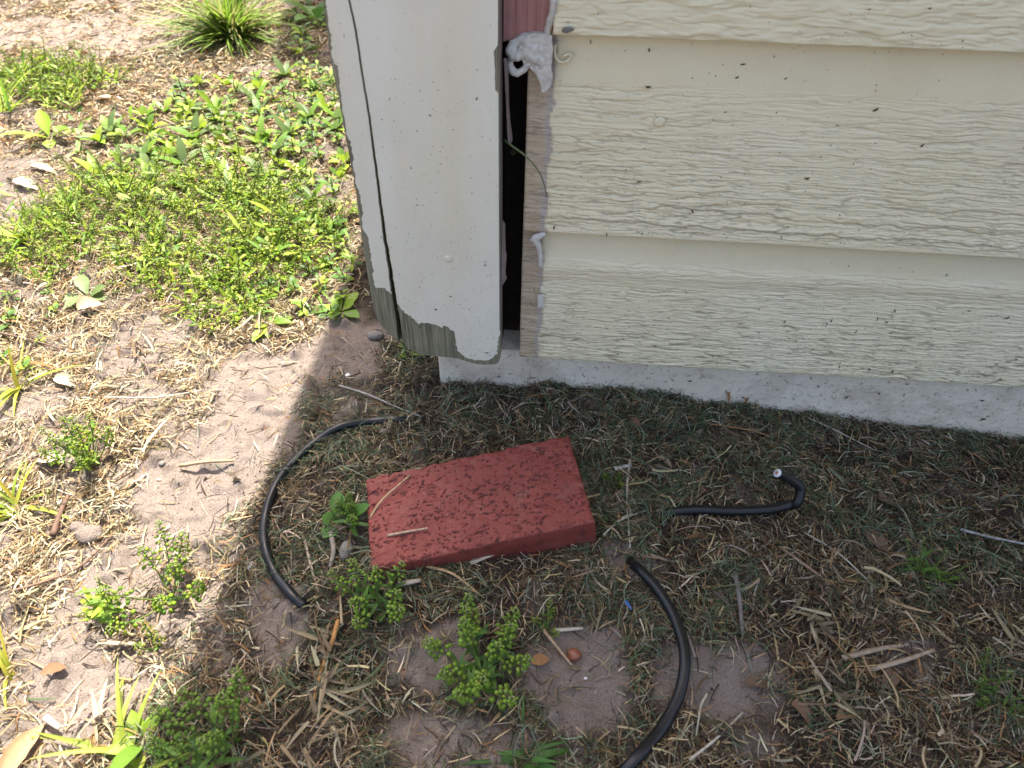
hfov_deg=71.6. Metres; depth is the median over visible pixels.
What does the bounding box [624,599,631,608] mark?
plastic scrap
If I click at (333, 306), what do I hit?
broadleaf weed
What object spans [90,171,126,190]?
grass tuft
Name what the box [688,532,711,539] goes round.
dead leaf
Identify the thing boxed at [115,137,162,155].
broadleaf weed
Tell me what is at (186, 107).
broadleaf weed
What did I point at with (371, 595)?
pepperweed plant
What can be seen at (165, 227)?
grass tuft
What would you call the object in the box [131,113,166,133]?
broadleaf weed
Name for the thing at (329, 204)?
broadleaf weed
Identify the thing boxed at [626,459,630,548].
straw
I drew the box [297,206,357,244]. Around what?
pepperweed plant
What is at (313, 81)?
broadleaf weed
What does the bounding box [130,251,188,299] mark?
pepperweed plant
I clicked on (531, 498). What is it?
brick
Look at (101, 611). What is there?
pepperweed plant
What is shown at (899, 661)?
straw
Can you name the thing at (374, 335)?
pebble
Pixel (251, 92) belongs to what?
broadleaf weed
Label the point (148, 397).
straw
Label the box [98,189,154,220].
pepperweed plant
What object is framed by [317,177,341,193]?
broadleaf weed
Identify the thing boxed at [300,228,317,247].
broadleaf weed
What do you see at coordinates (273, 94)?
broadleaf weed
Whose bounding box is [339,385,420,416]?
straw
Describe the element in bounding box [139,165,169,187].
grass tuft
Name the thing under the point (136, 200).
grass tuft
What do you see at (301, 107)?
broadleaf weed
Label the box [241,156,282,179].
broadleaf weed
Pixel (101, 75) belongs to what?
pepperweed plant
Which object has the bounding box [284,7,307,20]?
broadleaf weed
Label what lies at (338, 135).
broadleaf weed
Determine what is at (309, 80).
grass tuft
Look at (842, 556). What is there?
straw
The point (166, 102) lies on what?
broadleaf weed
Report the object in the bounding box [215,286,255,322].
grass tuft
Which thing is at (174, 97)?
broadleaf weed
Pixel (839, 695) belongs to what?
dry grass bunch
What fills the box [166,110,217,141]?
broadleaf weed
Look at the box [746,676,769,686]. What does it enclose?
dead leaf
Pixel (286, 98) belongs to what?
broadleaf weed
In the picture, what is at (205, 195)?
pepperweed plant
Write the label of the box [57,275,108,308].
broadleaf weed
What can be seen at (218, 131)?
ground cover
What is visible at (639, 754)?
cable
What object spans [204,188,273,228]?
pepperweed plant
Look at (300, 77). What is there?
broadleaf weed
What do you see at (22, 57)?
pepperweed plant
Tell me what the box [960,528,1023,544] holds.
straw
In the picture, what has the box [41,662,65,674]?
dead leaf
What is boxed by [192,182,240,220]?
pepperweed plant
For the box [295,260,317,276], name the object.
broadleaf weed
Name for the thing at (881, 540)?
dead leaf
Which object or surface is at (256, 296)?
broadleaf weed
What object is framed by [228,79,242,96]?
broadleaf weed
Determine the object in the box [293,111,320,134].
broadleaf weed
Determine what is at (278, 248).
pepperweed plant
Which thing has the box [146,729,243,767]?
pepperweed plant
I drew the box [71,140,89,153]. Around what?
broadleaf weed
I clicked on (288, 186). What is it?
pepperweed plant
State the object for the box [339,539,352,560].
pebble
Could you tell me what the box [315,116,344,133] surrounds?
broadleaf weed
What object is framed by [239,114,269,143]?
broadleaf weed
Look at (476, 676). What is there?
pepperweed plant
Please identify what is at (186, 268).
pepperweed plant
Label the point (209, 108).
broadleaf weed
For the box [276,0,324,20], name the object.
broadleaf weed
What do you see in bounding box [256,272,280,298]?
broadleaf weed
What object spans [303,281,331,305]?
grass tuft
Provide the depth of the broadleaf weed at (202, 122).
1.24 m
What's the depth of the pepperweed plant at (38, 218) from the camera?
1.01 m
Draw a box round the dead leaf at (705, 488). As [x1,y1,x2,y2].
[699,487,708,493]
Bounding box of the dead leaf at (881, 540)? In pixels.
[864,529,888,553]
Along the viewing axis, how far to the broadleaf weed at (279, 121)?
1.21 m
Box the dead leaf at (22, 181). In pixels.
[12,177,37,189]
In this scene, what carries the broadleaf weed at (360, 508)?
on the ground at (730, 700)
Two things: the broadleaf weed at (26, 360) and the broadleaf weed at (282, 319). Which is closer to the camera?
the broadleaf weed at (26, 360)
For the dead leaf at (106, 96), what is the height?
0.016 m
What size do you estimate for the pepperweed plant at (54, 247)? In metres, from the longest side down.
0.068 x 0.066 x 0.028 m
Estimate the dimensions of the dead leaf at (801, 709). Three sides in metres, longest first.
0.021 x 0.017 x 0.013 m
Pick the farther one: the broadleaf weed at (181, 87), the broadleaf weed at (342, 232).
the broadleaf weed at (181, 87)
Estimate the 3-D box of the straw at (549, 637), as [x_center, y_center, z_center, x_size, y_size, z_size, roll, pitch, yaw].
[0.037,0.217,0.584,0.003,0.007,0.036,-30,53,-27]
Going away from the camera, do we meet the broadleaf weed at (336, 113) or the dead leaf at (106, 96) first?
the broadleaf weed at (336, 113)
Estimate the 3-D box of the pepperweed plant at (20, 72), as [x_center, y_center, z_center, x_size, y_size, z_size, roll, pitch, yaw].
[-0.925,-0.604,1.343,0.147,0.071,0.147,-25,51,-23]
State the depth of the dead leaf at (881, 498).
0.69 m
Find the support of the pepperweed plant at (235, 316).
on the ground at (730, 700)
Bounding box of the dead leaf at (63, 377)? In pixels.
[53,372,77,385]
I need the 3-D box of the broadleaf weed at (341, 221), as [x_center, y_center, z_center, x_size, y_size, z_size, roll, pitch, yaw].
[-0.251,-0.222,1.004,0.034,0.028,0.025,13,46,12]
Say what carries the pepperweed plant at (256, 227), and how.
on the ground at (730, 700)
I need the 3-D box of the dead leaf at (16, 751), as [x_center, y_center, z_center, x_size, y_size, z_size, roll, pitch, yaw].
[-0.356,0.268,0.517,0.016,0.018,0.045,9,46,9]
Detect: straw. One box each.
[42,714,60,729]
[104,390,201,398]
[105,641,134,645]
[178,459,233,467]
[303,540,318,589]
[313,619,339,700]
[328,531,335,567]
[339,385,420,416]
[369,475,410,518]
[387,527,427,536]
[398,578,420,586]
[426,566,478,593]
[470,555,493,564]
[542,629,572,665]
[555,627,582,631]
[603,509,648,535]
[613,464,631,469]
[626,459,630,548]
[686,632,696,657]
[689,712,742,760]
[709,423,825,466]
[779,546,853,603]
[793,411,874,450]
[801,531,876,589]
[841,642,909,660]
[871,648,935,670]
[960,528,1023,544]
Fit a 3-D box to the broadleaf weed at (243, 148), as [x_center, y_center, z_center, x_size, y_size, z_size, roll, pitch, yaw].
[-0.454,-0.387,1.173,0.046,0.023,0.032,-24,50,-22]
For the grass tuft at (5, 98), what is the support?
on the ground at (730, 700)
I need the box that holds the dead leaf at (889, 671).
[882,667,899,688]
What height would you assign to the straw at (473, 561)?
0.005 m
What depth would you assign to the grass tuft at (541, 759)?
0.53 m
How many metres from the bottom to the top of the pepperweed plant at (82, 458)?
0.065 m
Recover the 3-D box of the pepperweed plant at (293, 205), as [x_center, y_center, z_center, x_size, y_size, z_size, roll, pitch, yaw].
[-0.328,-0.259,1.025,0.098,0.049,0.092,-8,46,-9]
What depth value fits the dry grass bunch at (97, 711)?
0.53 m
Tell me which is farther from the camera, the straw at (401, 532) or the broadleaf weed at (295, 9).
the broadleaf weed at (295, 9)
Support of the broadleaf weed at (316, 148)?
on the ground at (730, 700)
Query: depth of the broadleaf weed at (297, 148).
1.16 m
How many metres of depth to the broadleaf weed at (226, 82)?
1.35 m
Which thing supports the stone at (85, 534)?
on the ground at (730, 700)
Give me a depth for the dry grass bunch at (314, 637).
0.58 m
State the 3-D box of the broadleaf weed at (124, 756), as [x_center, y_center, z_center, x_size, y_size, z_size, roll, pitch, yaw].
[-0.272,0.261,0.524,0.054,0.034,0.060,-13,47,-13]
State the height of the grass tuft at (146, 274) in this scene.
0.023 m
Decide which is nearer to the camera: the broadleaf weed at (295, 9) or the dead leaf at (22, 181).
the dead leaf at (22, 181)
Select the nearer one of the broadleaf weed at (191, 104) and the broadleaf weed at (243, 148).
the broadleaf weed at (243, 148)
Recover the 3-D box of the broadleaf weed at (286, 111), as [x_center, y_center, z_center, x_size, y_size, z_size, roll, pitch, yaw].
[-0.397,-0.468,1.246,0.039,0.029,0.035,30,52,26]
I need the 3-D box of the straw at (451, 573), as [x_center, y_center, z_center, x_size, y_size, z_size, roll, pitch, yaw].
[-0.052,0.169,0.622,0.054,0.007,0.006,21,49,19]
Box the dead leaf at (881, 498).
[873,494,897,507]
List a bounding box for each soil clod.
[69,521,87,532]
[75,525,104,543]
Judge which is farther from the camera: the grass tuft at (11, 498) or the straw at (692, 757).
the grass tuft at (11, 498)
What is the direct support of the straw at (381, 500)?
on the brick
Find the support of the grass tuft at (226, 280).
on the ground at (730, 700)
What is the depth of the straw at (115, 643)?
0.58 m
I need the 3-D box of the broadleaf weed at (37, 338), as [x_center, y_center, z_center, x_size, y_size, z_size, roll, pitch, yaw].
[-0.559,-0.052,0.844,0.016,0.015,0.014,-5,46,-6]
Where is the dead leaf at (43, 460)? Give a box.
[36,451,65,462]
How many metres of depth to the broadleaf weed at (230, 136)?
1.20 m
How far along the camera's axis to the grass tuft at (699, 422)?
0.74 m
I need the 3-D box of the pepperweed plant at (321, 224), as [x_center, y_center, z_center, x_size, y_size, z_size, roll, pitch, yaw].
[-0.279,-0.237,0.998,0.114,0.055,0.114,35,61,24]
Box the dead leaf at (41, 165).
[31,162,56,174]
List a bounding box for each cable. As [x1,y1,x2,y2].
[259,416,420,609]
[618,556,690,767]
[653,468,805,517]
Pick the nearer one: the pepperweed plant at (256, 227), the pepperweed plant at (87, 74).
the pepperweed plant at (256, 227)
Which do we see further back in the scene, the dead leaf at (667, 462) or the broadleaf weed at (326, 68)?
the broadleaf weed at (326, 68)
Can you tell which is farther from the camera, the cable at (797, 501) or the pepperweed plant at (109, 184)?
the pepperweed plant at (109, 184)
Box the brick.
[366,435,596,576]
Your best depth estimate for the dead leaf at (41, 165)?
1.12 m
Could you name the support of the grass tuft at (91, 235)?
on the ground at (730, 700)
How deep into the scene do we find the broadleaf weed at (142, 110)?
1.25 m
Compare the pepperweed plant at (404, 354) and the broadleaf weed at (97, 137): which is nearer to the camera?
the pepperweed plant at (404, 354)
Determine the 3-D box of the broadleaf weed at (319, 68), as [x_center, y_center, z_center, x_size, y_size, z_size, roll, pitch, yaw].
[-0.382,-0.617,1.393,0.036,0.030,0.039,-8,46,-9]
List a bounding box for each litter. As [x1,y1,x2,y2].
[0,0,1023,767]
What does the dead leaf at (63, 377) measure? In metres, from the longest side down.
0.030 x 0.016 x 0.014 m
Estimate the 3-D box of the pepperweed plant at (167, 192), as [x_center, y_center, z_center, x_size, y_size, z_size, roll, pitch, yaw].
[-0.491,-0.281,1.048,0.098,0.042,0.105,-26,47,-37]
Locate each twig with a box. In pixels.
[0,332,62,349]
[10,534,112,592]
[49,494,69,536]
[713,590,736,618]
[733,571,743,634]
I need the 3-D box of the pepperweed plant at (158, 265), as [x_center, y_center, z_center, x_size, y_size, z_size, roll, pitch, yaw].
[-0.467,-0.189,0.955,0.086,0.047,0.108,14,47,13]
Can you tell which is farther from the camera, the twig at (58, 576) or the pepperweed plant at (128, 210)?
the pepperweed plant at (128, 210)
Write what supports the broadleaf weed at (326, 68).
on the ground at (730, 700)
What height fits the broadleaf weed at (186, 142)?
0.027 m
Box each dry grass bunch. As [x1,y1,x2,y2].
[59,678,124,767]
[233,697,349,767]
[287,616,345,673]
[301,631,376,742]
[787,652,861,721]
[790,587,855,658]
[991,607,1023,661]
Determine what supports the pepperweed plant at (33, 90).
on the ground at (730, 700)
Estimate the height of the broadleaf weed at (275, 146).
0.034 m
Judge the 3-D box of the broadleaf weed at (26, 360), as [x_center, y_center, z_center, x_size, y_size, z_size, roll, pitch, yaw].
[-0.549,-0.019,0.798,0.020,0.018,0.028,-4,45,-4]
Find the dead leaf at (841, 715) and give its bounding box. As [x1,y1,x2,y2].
[836,704,860,719]
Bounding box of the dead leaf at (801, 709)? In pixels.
[791,701,812,725]
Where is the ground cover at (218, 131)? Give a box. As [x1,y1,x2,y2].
[0,8,369,316]
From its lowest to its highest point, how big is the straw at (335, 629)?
0.013 m
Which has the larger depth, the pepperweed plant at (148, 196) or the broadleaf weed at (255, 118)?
the broadleaf weed at (255, 118)
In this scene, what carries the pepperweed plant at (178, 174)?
on the ground at (730, 700)
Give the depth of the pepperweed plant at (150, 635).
0.57 m
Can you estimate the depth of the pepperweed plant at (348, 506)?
0.65 m
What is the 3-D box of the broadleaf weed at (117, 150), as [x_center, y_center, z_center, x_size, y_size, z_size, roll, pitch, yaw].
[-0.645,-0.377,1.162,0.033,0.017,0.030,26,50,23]
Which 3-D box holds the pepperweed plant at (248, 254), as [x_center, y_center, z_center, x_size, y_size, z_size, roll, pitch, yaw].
[-0.353,-0.178,0.943,0.133,0.057,0.123,33,54,28]
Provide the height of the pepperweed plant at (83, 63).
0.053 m
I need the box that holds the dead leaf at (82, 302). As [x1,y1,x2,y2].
[76,296,102,309]
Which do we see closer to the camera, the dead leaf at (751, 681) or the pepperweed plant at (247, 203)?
the dead leaf at (751, 681)
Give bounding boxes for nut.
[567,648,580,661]
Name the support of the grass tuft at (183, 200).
on the ground at (730, 700)
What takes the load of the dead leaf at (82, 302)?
on the ground at (730, 700)
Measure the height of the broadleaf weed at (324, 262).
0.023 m
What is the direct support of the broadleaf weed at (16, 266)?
on the ground at (730, 700)
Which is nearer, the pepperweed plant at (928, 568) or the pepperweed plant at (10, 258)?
the pepperweed plant at (928, 568)
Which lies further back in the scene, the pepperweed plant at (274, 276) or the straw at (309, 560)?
the pepperweed plant at (274, 276)
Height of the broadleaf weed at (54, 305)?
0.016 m
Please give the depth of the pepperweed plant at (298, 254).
0.95 m
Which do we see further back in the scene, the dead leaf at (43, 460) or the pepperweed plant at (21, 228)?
the pepperweed plant at (21, 228)
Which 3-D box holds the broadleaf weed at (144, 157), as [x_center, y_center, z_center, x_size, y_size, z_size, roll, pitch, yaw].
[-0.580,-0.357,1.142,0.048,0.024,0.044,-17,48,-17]
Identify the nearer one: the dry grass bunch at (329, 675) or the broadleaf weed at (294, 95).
the dry grass bunch at (329, 675)
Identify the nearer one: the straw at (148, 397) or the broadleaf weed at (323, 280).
the straw at (148, 397)
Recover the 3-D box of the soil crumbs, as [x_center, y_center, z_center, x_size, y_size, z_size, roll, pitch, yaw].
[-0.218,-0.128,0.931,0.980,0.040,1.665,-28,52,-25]
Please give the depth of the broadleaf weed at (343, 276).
0.92 m
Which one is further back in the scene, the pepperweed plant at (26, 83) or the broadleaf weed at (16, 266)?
the pepperweed plant at (26, 83)
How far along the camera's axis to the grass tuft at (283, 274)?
0.94 m
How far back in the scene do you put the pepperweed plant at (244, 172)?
1.06 m
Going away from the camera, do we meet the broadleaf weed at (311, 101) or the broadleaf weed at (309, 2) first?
the broadleaf weed at (311, 101)
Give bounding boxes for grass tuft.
[0,67,40,112]
[0,339,84,415]
[0,458,69,521]
[0,626,14,709]
[30,658,189,767]
[73,209,114,240]
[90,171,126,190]
[97,250,140,275]
[116,185,155,211]
[131,0,309,58]
[131,257,168,286]
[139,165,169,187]
[140,211,175,242]
[156,279,208,323]
[169,192,204,209]
[172,239,210,264]
[205,257,236,283]
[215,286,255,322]
[268,263,302,290]
[290,63,333,99]
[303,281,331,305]
[460,692,571,767]
[684,410,712,449]
[919,521,972,564]
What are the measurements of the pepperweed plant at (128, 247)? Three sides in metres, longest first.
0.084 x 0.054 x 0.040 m
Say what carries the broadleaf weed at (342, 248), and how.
on the ground at (730, 700)
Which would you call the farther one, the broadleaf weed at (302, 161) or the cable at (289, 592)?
the broadleaf weed at (302, 161)
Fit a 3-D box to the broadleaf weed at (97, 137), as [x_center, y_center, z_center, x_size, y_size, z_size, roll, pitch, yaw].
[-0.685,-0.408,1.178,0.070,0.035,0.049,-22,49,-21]
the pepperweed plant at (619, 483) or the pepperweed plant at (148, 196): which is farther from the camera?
the pepperweed plant at (148, 196)
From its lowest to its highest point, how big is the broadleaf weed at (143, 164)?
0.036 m
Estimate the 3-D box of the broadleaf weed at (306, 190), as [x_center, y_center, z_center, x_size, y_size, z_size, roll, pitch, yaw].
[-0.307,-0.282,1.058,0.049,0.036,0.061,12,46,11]
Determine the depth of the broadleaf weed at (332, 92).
1.30 m
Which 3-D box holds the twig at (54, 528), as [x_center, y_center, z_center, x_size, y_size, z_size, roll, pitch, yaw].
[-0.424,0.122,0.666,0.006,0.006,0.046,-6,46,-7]
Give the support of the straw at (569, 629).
on the ground at (730, 700)
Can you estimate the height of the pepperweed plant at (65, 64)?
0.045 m
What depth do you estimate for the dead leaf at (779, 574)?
0.63 m
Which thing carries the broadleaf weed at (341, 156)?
on the ground at (730, 700)
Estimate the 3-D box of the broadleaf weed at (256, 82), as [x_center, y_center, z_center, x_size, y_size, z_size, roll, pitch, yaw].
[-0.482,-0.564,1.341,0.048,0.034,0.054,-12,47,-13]
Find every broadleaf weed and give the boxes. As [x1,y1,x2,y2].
[0,110,79,148]
[0,226,27,243]
[0,290,19,302]
[0,308,20,329]
[0,349,11,364]
[10,264,25,277]
[10,356,33,375]
[34,333,45,345]
[39,287,53,294]
[44,302,59,317]
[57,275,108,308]
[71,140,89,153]
[72,153,116,183]
[74,125,117,143]
[93,108,122,131]
[105,707,177,767]
[107,124,140,144]
[108,146,126,158]
[109,152,130,171]
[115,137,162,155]
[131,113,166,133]
[132,101,156,123]
[137,151,167,170]
[137,156,161,181]
[145,128,165,142]
[152,97,175,116]
[153,135,202,168]
[155,136,175,150]
[155,140,177,164]
[166,92,181,102]
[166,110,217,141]
[168,75,193,94]
[171,109,192,126]
[174,93,203,110]
[174,138,202,148]
[174,169,204,182]
[175,97,206,114]
[182,114,215,128]
[187,73,210,86]
[190,89,234,112]
[201,146,228,169]
[203,141,225,154]
[205,107,224,120]
[207,106,231,124]
[210,73,233,88]
[211,157,239,178]
[216,94,238,106]
[220,133,238,145]
[221,119,236,134]
[222,142,247,151]
[227,110,243,121]
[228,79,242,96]
[229,145,262,163]
[235,81,267,105]
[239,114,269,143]
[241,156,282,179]
[242,70,260,78]
[243,128,272,150]
[244,104,273,121]
[246,76,268,91]
[249,94,273,113]
[249,293,264,303]
[252,315,292,341]
[255,304,273,314]
[256,131,291,154]
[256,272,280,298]
[259,86,283,101]
[268,55,299,77]
[268,155,289,168]
[271,113,300,135]
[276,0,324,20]
[276,80,288,96]
[276,109,295,122]
[277,157,314,178]
[281,96,293,110]
[283,135,308,154]
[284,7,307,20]
[285,90,303,101]
[285,275,302,294]
[287,35,315,52]
[289,98,320,121]
[289,297,311,317]
[290,22,311,37]
[291,181,324,205]
[292,71,306,84]
[292,210,316,228]
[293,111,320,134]
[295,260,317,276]
[296,56,316,68]
[297,0,311,5]
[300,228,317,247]
[301,167,321,186]
[302,124,322,145]
[303,78,323,92]
[303,91,316,108]
[304,146,325,157]
[306,248,318,258]
[310,59,325,75]
[311,274,328,289]
[311,292,358,321]
[312,14,325,30]
[312,92,337,111]
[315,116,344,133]
[316,103,341,123]
[316,216,336,233]
[316,253,339,270]
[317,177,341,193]
[317,300,338,318]
[321,66,333,84]
[321,491,369,537]
[322,197,337,209]
[322,218,347,234]
[324,91,338,99]
[324,166,346,179]
[328,131,343,143]
[328,147,349,169]
[328,228,347,247]
[330,269,353,281]
[332,242,349,256]
[333,288,348,300]
[342,253,361,271]
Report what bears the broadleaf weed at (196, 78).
on the ground at (730, 700)
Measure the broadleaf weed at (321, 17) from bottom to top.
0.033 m
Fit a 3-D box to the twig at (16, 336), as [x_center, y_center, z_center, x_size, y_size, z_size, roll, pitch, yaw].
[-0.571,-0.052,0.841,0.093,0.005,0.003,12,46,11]
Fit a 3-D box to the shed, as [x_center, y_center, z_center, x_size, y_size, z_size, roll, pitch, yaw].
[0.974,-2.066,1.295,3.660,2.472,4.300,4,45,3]
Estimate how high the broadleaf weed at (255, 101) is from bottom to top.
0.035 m
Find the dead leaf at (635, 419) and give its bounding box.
[630,417,640,428]
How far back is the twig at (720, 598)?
0.61 m
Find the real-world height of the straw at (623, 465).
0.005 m
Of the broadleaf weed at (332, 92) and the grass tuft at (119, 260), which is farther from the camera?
the broadleaf weed at (332, 92)
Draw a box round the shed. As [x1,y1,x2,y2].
[324,0,1023,439]
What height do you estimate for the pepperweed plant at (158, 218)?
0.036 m
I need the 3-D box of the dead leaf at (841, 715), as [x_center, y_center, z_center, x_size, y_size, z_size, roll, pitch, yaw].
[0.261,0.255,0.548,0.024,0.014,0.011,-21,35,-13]
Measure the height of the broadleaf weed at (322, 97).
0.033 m
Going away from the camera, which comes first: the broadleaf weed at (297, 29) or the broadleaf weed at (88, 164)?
the broadleaf weed at (88, 164)
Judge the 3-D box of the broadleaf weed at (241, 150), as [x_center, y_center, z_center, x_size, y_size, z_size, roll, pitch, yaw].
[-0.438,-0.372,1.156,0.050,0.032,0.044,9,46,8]
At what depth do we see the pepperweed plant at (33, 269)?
0.93 m
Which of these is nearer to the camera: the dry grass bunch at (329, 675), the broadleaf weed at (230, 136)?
the dry grass bunch at (329, 675)
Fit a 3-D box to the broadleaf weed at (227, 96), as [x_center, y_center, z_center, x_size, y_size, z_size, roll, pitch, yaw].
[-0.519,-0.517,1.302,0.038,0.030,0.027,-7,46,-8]
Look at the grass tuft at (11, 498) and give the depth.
0.68 m
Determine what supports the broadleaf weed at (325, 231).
on the ground at (730, 700)
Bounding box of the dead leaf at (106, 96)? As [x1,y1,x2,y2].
[94,94,116,100]
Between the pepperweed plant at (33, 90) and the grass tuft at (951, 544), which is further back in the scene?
the pepperweed plant at (33, 90)
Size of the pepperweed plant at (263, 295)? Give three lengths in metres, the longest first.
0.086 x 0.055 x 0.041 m
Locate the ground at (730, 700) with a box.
[0,0,1023,767]
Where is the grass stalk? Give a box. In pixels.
[503,139,546,197]
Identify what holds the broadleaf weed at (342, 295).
on the ground at (730, 700)
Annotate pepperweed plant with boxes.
[0,35,72,75]
[0,44,62,91]
[0,46,36,81]
[0,66,30,95]
[0,189,60,249]
[0,196,53,229]
[0,214,54,267]
[3,66,65,99]
[12,245,68,286]
[16,74,82,109]
[19,182,60,217]
[20,194,93,232]
[22,54,96,100]
[24,165,99,204]
[25,52,87,91]
[26,226,73,262]
[30,39,95,71]
[31,198,117,246]
[34,176,89,216]
[36,413,114,471]
[42,217,125,260]
[44,44,109,75]
[54,144,165,198]
[62,44,137,89]
[74,182,161,241]
[75,187,125,214]
[75,575,126,624]
[78,158,141,188]
[85,148,166,198]
[85,226,138,260]
[95,519,206,635]
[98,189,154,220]
[106,240,174,288]
[114,212,200,271]
[115,214,173,252]
[126,172,162,202]
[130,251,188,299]
[131,196,176,225]
[132,620,165,654]
[135,172,209,209]
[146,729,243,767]
[149,665,251,757]
[151,143,264,197]
[151,150,198,191]
[151,239,242,293]
[163,191,211,214]
[164,131,313,218]
[165,200,212,237]
[166,276,228,329]
[170,223,218,261]
[187,209,280,289]
[187,236,273,325]
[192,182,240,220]
[195,278,267,333]
[196,147,263,198]
[197,178,315,278]
[197,214,273,254]
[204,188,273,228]
[209,181,296,246]
[217,162,304,221]
[230,271,294,315]
[236,157,310,201]
[239,193,311,244]
[249,177,316,226]
[251,253,302,290]
[261,220,328,271]
[275,183,351,249]
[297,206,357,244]
[298,238,344,275]
[327,557,406,629]
[331,491,369,537]
[397,340,419,359]
[422,592,533,710]
[531,599,560,637]
[601,463,623,488]
[902,537,971,594]
[972,646,1023,717]
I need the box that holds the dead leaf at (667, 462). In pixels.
[659,456,671,468]
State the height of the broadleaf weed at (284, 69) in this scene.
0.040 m
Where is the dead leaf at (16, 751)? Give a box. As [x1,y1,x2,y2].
[0,723,44,767]
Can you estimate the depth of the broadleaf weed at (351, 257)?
0.94 m
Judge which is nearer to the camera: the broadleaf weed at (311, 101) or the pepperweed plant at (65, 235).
the pepperweed plant at (65, 235)
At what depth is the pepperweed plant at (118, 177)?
1.08 m
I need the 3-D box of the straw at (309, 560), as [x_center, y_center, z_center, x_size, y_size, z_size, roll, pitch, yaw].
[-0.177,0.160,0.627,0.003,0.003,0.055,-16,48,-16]
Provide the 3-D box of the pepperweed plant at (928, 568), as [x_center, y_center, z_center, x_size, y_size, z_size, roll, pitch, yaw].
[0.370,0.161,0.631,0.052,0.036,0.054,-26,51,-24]
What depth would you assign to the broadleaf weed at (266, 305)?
0.88 m
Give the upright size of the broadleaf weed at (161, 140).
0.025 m
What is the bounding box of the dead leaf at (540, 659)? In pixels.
[531,653,549,664]
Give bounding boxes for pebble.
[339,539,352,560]
[367,331,383,339]
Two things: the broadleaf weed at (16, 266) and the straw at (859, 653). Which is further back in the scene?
the broadleaf weed at (16, 266)
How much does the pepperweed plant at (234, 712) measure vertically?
0.083 m
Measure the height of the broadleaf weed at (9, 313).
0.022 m
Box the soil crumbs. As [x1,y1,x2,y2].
[0,93,1015,767]
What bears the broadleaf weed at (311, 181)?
on the ground at (730, 700)
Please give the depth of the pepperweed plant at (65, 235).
0.98 m
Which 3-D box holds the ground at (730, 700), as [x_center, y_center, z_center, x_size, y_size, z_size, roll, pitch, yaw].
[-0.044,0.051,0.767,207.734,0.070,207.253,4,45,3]
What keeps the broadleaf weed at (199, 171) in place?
on the ground at (730, 700)
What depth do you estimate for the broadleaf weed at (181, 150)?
1.15 m
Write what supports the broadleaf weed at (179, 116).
on the ground at (730, 700)
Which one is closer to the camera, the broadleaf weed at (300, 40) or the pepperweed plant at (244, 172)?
the pepperweed plant at (244, 172)
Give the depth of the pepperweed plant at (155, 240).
0.97 m
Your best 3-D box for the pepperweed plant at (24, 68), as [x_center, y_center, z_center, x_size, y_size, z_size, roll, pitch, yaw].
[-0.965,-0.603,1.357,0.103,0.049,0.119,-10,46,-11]
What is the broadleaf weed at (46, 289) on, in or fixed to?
on the ground at (730, 700)
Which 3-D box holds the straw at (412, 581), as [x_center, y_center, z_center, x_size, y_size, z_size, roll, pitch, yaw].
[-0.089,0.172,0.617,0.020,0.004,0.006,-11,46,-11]
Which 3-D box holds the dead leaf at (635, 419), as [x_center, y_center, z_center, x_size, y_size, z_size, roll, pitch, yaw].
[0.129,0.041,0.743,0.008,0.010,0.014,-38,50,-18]
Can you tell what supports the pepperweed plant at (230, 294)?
on the ground at (730, 700)
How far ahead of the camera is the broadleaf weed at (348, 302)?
0.89 m
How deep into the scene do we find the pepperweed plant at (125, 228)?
1.00 m
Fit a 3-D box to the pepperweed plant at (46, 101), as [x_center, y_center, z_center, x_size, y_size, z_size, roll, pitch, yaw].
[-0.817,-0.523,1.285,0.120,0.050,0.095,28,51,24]
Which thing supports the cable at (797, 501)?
on the ground at (730, 700)
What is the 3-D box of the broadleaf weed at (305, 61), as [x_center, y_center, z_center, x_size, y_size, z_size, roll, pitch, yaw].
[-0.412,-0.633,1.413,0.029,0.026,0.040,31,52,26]
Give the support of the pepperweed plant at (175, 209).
on the ground at (730, 700)
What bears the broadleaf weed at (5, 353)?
on the ground at (730, 700)
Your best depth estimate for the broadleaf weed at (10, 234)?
0.99 m
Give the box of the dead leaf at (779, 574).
[776,568,787,575]
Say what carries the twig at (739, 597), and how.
on the ground at (730, 700)
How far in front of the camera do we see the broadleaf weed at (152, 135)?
1.20 m
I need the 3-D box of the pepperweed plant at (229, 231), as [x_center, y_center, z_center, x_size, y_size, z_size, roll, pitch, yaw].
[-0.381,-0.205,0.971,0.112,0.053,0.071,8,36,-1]
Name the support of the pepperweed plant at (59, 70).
on the ground at (730, 700)
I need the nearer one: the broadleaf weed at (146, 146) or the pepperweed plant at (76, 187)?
the pepperweed plant at (76, 187)
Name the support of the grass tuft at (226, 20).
on the ground at (730, 700)
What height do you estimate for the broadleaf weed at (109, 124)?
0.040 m
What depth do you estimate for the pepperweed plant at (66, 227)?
0.99 m
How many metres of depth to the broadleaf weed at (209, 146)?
1.17 m
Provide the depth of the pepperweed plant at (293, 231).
0.99 m
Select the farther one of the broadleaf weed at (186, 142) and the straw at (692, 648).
the broadleaf weed at (186, 142)
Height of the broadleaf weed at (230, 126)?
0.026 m
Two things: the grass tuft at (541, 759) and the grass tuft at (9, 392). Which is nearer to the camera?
the grass tuft at (541, 759)
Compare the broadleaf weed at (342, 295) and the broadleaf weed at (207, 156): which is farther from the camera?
the broadleaf weed at (207, 156)

